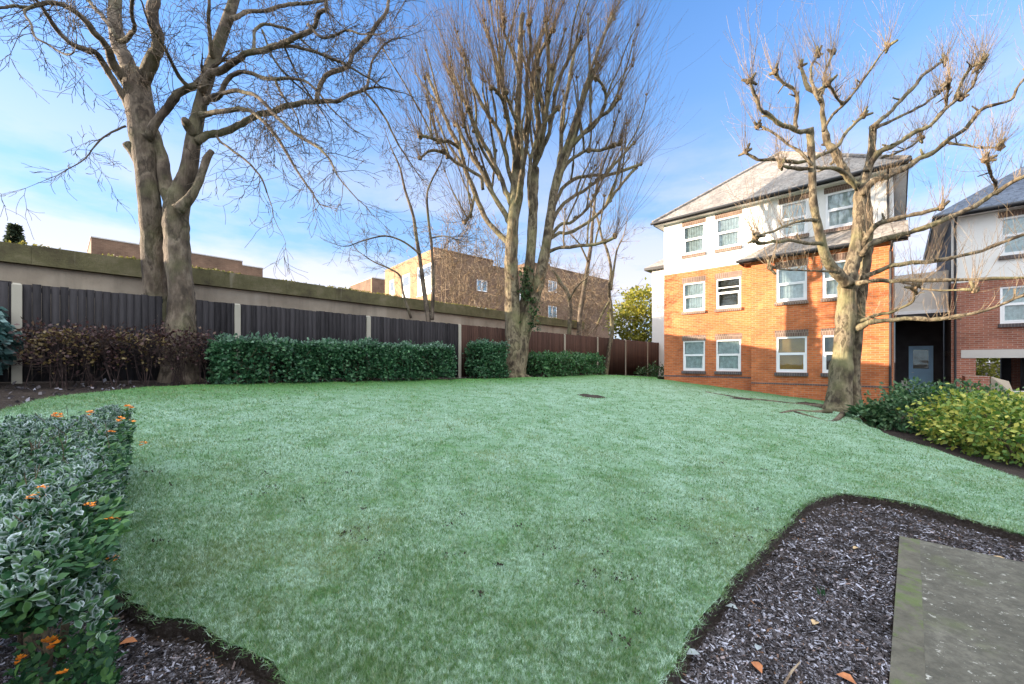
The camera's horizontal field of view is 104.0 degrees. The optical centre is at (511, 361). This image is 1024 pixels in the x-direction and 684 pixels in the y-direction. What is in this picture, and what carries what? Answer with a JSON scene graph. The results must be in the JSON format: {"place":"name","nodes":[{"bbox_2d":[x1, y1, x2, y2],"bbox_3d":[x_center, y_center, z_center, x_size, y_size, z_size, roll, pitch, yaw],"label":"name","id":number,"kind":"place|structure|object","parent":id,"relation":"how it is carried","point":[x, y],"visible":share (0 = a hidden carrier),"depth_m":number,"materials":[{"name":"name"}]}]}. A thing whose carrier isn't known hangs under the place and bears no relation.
{"place":"outdoors","nodes":[
{"label":"outdoors","id":0,"kind":"place"},
{"bbox_2d":[0,374,1023,683],"bbox_3d":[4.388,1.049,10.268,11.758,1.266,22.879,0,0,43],"label":"lawn","id":1,"kind":"structure","parent":0,"point":[510,386],"depth_m":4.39,"materials":[{"name":"green plant"}]},
{"bbox_2d":[144,395,846,648],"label":"worm casts","id":2,"kind":"object","parent":1,"relation":"on","point":[481,592],"visible":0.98,"depth_m":2.73,"materials":[{"name":"soil"}]},
{"bbox_2d":[578,394,604,397],"bbox_3d":[2.114,0.912,10.730,0.932,0.106,0.624,0,0,0],"label":"soil patch","id":3,"kind":"object","parent":1,"relation":"on","point":[591,396],"visible":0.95,"depth_m":10.59,"materials":[{"name":"brown soil"}]},
{"bbox_2d":[704,0,1023,420],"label":"knuckled tree","id":4,"kind":"object","parent":1,"relation":"on","point":[851,319],"visible":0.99,"depth_m":11.22,"materials":[{"name":"brown plant"}]},
{"bbox_2d":[0,363,1023,683],"bbox_3d":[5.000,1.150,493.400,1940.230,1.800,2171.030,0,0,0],"label":"ground","id":5,"kind":"structure","parent":0,"point":[688,659],"depth_m":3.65,"materials":[{"name":"grey wood"}]},
{"bbox_2d":[0,306,28,374],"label":"drooping conifer","id":6,"kind":"object","parent":5,"relation":"on","point":[6,353],"visible":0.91,"depth_m":6.21,"materials":[{"name":"green plant"}]},
{"bbox_2d":[3,223,27,244],"bbox_3d":[-37.461,-4.613,29.908,4.993,11.821,5.418,0,0,0],"label":"conifer tree","id":7,"kind":"object","parent":5,"relation":"on","point":[14,233],"visible":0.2,"depth_m":29.79,"materials":[{"name":"green plant"}]},
{"bbox_2d":[0,311,140,389],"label":"brown hedge","id":8,"kind":"object","parent":5,"relation":"on","point":[92,337],"visible":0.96,"depth_m":6.49,"materials":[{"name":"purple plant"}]},
{"bbox_2d":[0,403,146,683],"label":"flowering bush","id":9,"kind":"object","parent":5,"relation":"on","point":[64,525],"visible":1,"depth_m":1.36,"materials":[{"name":"green plant"}]},
{"bbox_2d":[119,636,136,644],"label":"fallen leaf","id":10,"kind":"object","parent":5,"relation":"on","point":[130,639],"visible":0.94,"depth_m":1.81,"materials":[{"name":"orange plant"}]},
{"bbox_2d":[95,315,221,387],"bbox_3d":[-6.512,-0.165,7.502,1.686,1.520,1.865,0,0,0],"label":"brown hedge","id":11,"kind":"object","parent":5,"relation":"on","point":[162,337],"visible":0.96,"depth_m":7.43,"materials":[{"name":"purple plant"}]},
{"bbox_2d":[87,236,262,276],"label":"roof block","id":12,"kind":"structure","parent":5,"relation":"on","point":[104,246],"depth_m":28.81,"materials":[{"name":"brown brick"}]},
{"bbox_2d":[0,0,455,383],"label":"bare tree","id":13,"kind":"object","parent":5,"relation":"on","point":[165,258],"visible":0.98,"depth_m":8.11,"materials":[{"name":"grey plant"}]},
{"bbox_2d":[0,239,584,372],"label":"garage block","id":14,"kind":"structure","parent":5,"relation":"on","point":[34,263],"depth_m":10.81,"materials":[{"name":"grey concrete"}]},
{"bbox_2d":[0,280,658,383],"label":"timber fence","id":15,"kind":"object","parent":5,"relation":"on","point":[142,311],"visible":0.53,"depth_m":8.71,"materials":[{"name":"wood"}]},
{"bbox_2d":[5,374,655,406],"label":"leaf litter","id":16,"kind":"object","parent":5,"relation":"on","point":[39,393],"visible":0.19,"depth_m":6.41,"materials":[{"name":"brown plant"}]},
{"bbox_2d":[204,331,457,384],"bbox_3d":[-3.908,0.013,10.040,6.230,1.349,1.671,0,0,-45],"label":"long hedge","id":17,"kind":"object","parent":5,"relation":"on","point":[388,355],"visible":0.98,"depth_m":9.13,"materials":[{"name":"green plant"}]},
{"bbox_2d":[350,277,384,293],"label":"brick annex","id":18,"kind":"object","parent":5,"relation":"on","point":[373,285],"visible":0.2,"depth_m":63.03,"materials":[{"name":"brick"}]},
{"bbox_2d":[316,116,491,321],"bbox_3d":[-3.718,-4.171,13.978,6.213,9.308,2.357,0,0,0],"label":"young tree","id":19,"kind":"object","parent":5,"relation":"on","point":[429,316],"visible":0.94,"depth_m":14.15,"materials":[{"name":"brown plant"}]},
{"bbox_2d":[401,192,524,309],"bbox_3d":[-2.268,-4.291,20.373,6.765,9.208,5.746,0,0,0],"label":"bare scrub","id":20,"kind":"object","parent":5,"relation":"on","point":[453,278],"visible":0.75,"depth_m":20.20,"materials":[{"name":"brown plant"}]},
{"bbox_2d":[461,337,510,378],"bbox_3d":[-0.778,-0.095,13.539,1.400,1.525,1.558,0,0,41],"label":"square hedge","id":21,"kind":"object","parent":5,"relation":"on","point":[492,366],"visible":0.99,"depth_m":13.29,"materials":[{"name":"green plant"}]},
{"bbox_2d":[385,247,609,337],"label":"flat block","id":22,"kind":"structure","parent":5,"relation":"on","point":[411,289],"depth_m":43.02,"materials":[{"name":"brown brick"}]},
{"bbox_2d":[477,279,486,291],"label":"window","id":23,"kind":"structure","parent":22,"relation":"in","point":[478,281],"depth_m":41.91,"materials":[{"name":"white plastic"}]},
{"bbox_2d":[548,280,556,291],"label":"window","id":24,"kind":"structure","parent":22,"relation":"in","point":[552,282],"depth_m":49.34,"materials":[{"name":"white plastic"}]},
{"bbox_2d":[548,305,556,317],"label":"window","id":25,"kind":"structure","parent":22,"relation":"in","point":[550,308],"depth_m":49.17,"materials":[{"name":"white plastic"}]},
{"bbox_2d":[358,0,715,377],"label":"pollarded tree","id":26,"kind":"object","parent":5,"relation":"on","point":[521,312],"visible":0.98,"depth_m":14.52,"materials":[{"name":"brown plant"}]},
{"bbox_2d":[526,350,607,376],"bbox_3d":[2.397,0.074,16.875,1.520,1.246,4.874,0,0,43],"label":"hedge","id":27,"kind":"object","parent":5,"relation":"on","point":[545,358],"visible":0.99,"depth_m":16.03,"materials":[{"name":"green plant"}]},
{"bbox_2d":[536,232,610,334],"bbox_3d":[3.075,-3.154,20.450,4.333,7.610,2.966,0,0,0],"label":"crooked tree","id":28,"kind":"object","parent":5,"relation":"on","point":[569,299],"visible":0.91,"depth_m":20.47,"materials":[{"name":"brown plant"}]},
{"bbox_2d":[519,255,640,335],"bbox_3d":[3.877,-3.226,25.744,8.266,7.708,5.892,0,0,33],"label":"bare thicket","id":29,"kind":"object","parent":5,"relation":"on","point":[578,294],"visible":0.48,"depth_m":25.62,"materials":[{"name":"brown plant"}]},
{"bbox_2d":[553,135,615,335],"bbox_3d":[3.933,-6.444,22.868,5.176,14.232,3.081,0,0,-34],"label":"ivy tree","id":30,"kind":"object","parent":5,"relation":"on","point":[581,304],"visible":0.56,"depth_m":22.95,"materials":[{"name":"plant"}]},
{"bbox_2d":[572,180,645,374],"bbox_3d":[5.180,-4.641,21.348,4.795,11.115,2.798,0,0,-21],"label":"leaning tree","id":31,"kind":"object","parent":5,"relation":"on","point":[609,288],"visible":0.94,"depth_m":21.24,"materials":[{"name":"brown plant"}]},
{"bbox_2d":[603,277,651,341],"bbox_3d":[9.705,-2.677,29.923,5.686,7.233,5.693,0,0,0],"label":"yellow bush","id":32,"kind":"object","parent":5,"relation":"on","point":[637,309],"visible":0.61,"depth_m":29.04,"materials":[{"name":"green plant"}]},
{"bbox_2d":[634,361,663,376],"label":"leafy clump","id":33,"kind":"object","parent":5,"relation":"on","point":[652,371],"visible":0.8,"depth_m":23.64,"materials":[{"name":"green plant"}]},
{"bbox_2d":[644,258,663,376],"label":"house","id":34,"kind":"structure","parent":5,"relation":"on","point":[656,269],"depth_m":26.66,"materials":[{"name":"paint"}]},
{"bbox_2d":[687,648,698,654],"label":"fallen leaf","id":35,"kind":"object","parent":5,"relation":"on","point":[694,652],"visible":0.94,"depth_m":2.00,"materials":[{"name":"white plant"}]},
{"bbox_2d":[726,603,736,608],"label":"fallen leaf","id":36,"kind":"object","parent":5,"relation":"on","point":[731,605],"visible":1,"depth_m":2.39,"materials":[{"name":"white plant"}]},
{"bbox_2d":[751,661,762,672],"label":"fallen leaf","id":37,"kind":"object","parent":5,"relation":"on","point":[758,666],"visible":1,"depth_m":1.94,"materials":[{"name":"orange plant"}]},
{"bbox_2d":[650,151,911,403],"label":"brick flats","id":38,"kind":"structure","parent":5,"relation":"on","point":[738,315],"depth_m":15.63,"materials":[{"name":"orange brick"}]},
{"bbox_2d":[681,335,705,373],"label":"window","id":39,"kind":"structure","parent":38,"relation":"in","point":[693,349],"depth_m":17.93,"materials":[{"name":"white plastic"}]},
{"bbox_2d":[681,275,705,314],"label":"window","id":40,"kind":"structure","parent":38,"relation":"in","point":[693,293],"depth_m":17.92,"materials":[{"name":"white plastic"}]},
{"bbox_2d":[681,217,705,258],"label":"window","id":41,"kind":"structure","parent":38,"relation":"in","point":[693,235],"depth_m":17.92,"materials":[{"name":"white plastic"}]},
{"bbox_2d":[714,333,741,374],"bbox_3d":[9.146,-0.340,16.905,1.044,1.720,0.220,0,0,44],"label":"window","id":42,"kind":"structure","parent":38,"relation":"in","point":[728,352],"depth_m":16.93,"materials":[{"name":"white plastic"}]},
{"bbox_2d":[714,270,741,311],"bbox_3d":[9.144,-2.970,16.904,1.044,1.660,0.215,0,0,44],"label":"window","id":43,"kind":"structure","parent":38,"relation":"in","point":[728,290],"depth_m":16.95,"materials":[{"name":"white plastic"}]},
{"bbox_2d":[714,208,741,252],"bbox_3d":[9.138,-5.520,16.897,1.044,1.660,0.220,0,0,44],"label":"window","id":44,"kind":"structure","parent":38,"relation":"in","point":[728,229],"depth_m":16.92,"materials":[{"name":"white plastic"}]},
{"bbox_2d":[774,329,807,375],"bbox_3d":[10.442,-0.340,14.954,1.040,1.720,0.215,0,0,44],"label":"window","id":45,"kind":"structure","parent":38,"relation":"in","point":[791,352],"depth_m":15.00,"materials":[{"name":"white plastic"}]},
{"bbox_2d":[774,258,807,305],"bbox_3d":[10.444,-2.970,14.956,1.040,1.660,0.220,0,0,44],"label":"window","id":46,"kind":"structure","parent":38,"relation":"in","point":[791,286],"depth_m":14.98,"materials":[{"name":"white plastic"}]},
{"bbox_2d":[778,192,808,239],"bbox_3d":[10.783,-5.520,15.306,0.960,1.660,0.220,0,0,44],"label":"window","id":47,"kind":"structure","parent":38,"relation":"in","point":[795,198],"depth_m":15.31,"materials":[{"name":"white plastic"}]},
{"bbox_2d":[820,328,834,376],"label":"window","id":48,"kind":"structure","parent":38,"relation":"in","point":[827,334],"depth_m":14.26,"materials":[{"name":"white plastic"}]},
{"bbox_2d":[820,252,847,301],"bbox_3d":[11.450,-2.970,13.983,1.040,1.660,0.220,0,0,44],"label":"window","id":49,"kind":"structure","parent":38,"relation":"in","point":[829,284],"depth_m":14.17,"materials":[{"name":"white plastic"}]},
{"bbox_2d":[824,180,858,233],"bbox_3d":[11.815,-5.520,14.309,1.030,1.660,0.220,0,0,44],"label":"window","id":50,"kind":"structure","parent":38,"relation":"in","point":[838,205],"depth_m":14.41,"materials":[{"name":"white plastic"}]},
{"bbox_2d":[783,661,800,683],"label":"fallen twig","id":51,"kind":"object","parent":5,"relation":"on","point":[790,673],"visible":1,"depth_m":1.90,"materials":[{"name":"beige wood"}]},
{"bbox_2d":[816,586,824,596],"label":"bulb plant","id":52,"kind":"object","parent":5,"relation":"on","point":[823,591],"visible":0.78,"depth_m":2.58,"materials":[{"name":"green plant"}]},
{"bbox_2d":[837,672,855,683],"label":"fallen leaf","id":53,"kind":"object","parent":5,"relation":"on","point":[847,676],"visible":1,"depth_m":1.91,"materials":[{"name":"orange plant"}]},
{"bbox_2d":[843,400,897,426],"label":"grassy tuft","id":54,"kind":"object","parent":5,"relation":"on","point":[852,409],"visible":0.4,"depth_m":9.97,"materials":[{"name":"green plant"}]},
{"bbox_2d":[889,536,925,683],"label":"path edging","id":55,"kind":"object","parent":5,"relation":"on","point":[907,664],"visible":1,"depth_m":2.37,"materials":[{"name":"grey concrete"}]},
{"bbox_2d":[855,376,974,436],"bbox_3d":[9.591,1.038,9.482,2.545,1.431,2.063,0,0,0],"label":"green shrub","id":56,"kind":"object","parent":5,"relation":"on","point":[895,398],"visible":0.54,"depth_m":9.40,"materials":[{"name":"green plant"}]},
{"bbox_2d":[895,270,948,400],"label":"link block","id":57,"kind":"structure","parent":5,"relation":"on","point":[919,349],"depth_m":17.94,"materials":[{"name":"white plastic"}]},
{"bbox_2d":[909,346,932,391],"bbox_3d":[18.664,0.335,18.265,0.780,2.130,0.264,0,0,44],"label":"door","id":58,"kind":"structure","parent":57,"relation":"in","point":[920,357],"depth_m":18.26,"materials":[{"name":"blue paint"}]},
{"bbox_2d":[896,383,1022,449],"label":"variegated shrub","id":59,"kind":"object","parent":5,"relation":"on","point":[932,429],"visible":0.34,"depth_m":8.06,"materials":[{"name":"green plant"}]},
{"bbox_2d":[908,377,1023,437],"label":"rounded shrub","id":60,"kind":"object","parent":5,"relation":"on","point":[987,389],"visible":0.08,"depth_m":9.02,"materials":[{"name":"green plant"}]},
{"bbox_2d":[923,166,1023,390],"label":"flats","id":61,"kind":"structure","parent":5,"relation":"on","point":[998,332],"depth_m":14.80,"materials":[{"name":"red brick"}]},
{"bbox_2d":[998,285,1023,327],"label":"window","id":62,"kind":"structure","parent":61,"relation":"in","point":[1012,313],"depth_m":14.33,"materials":[{"name":"white plastic"}]},
{"bbox_2d":[998,208,1023,259],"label":"window","id":63,"kind":"structure","parent":61,"relation":"in","point":[1007,252],"depth_m":14.31,"materials":[{"name":"white plastic"}]},
{"bbox_2d":[925,385,1023,466],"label":"golden shrub","id":64,"kind":"object","parent":5,"relation":"on","point":[995,449],"visible":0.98,"depth_m":7.00,"materials":[{"name":"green plant"}]},
{"bbox_2d":[976,358,999,378],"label":"sunny shrub","id":65,"kind":"object","parent":5,"relation":"on","point":[992,371],"visible":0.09,"depth_m":22.27,"materials":[{"name":"green plant"}]},
{"bbox_2d":[962,375,1023,396],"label":"ramp wall","id":66,"kind":"structure","parent":5,"relation":"on","point":[986,380],"depth_m":13.24,"materials":[{"name":"red brick"}]},
{"bbox_2d":[0,0,1023,362],"label":"sky","id":67,"kind":"structure","parent":0,"point":[34,131],"materials":[{"name":"blue"}]},
{"bbox_2d":[91,377,1023,683],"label":"lawn edge","id":68,"kind":"object","parent":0,"point":[169,629],"visible":0.38,"depth_m":2.08,"materials":[{"name":"soil"}]},
{"bbox_2d":[920,540,1023,683],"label":"path","id":69,"kind":"structure","parent":0,"point":[973,613],"depth_m":2.42,"materials":[{"name":"grey concrete"}]}
]}

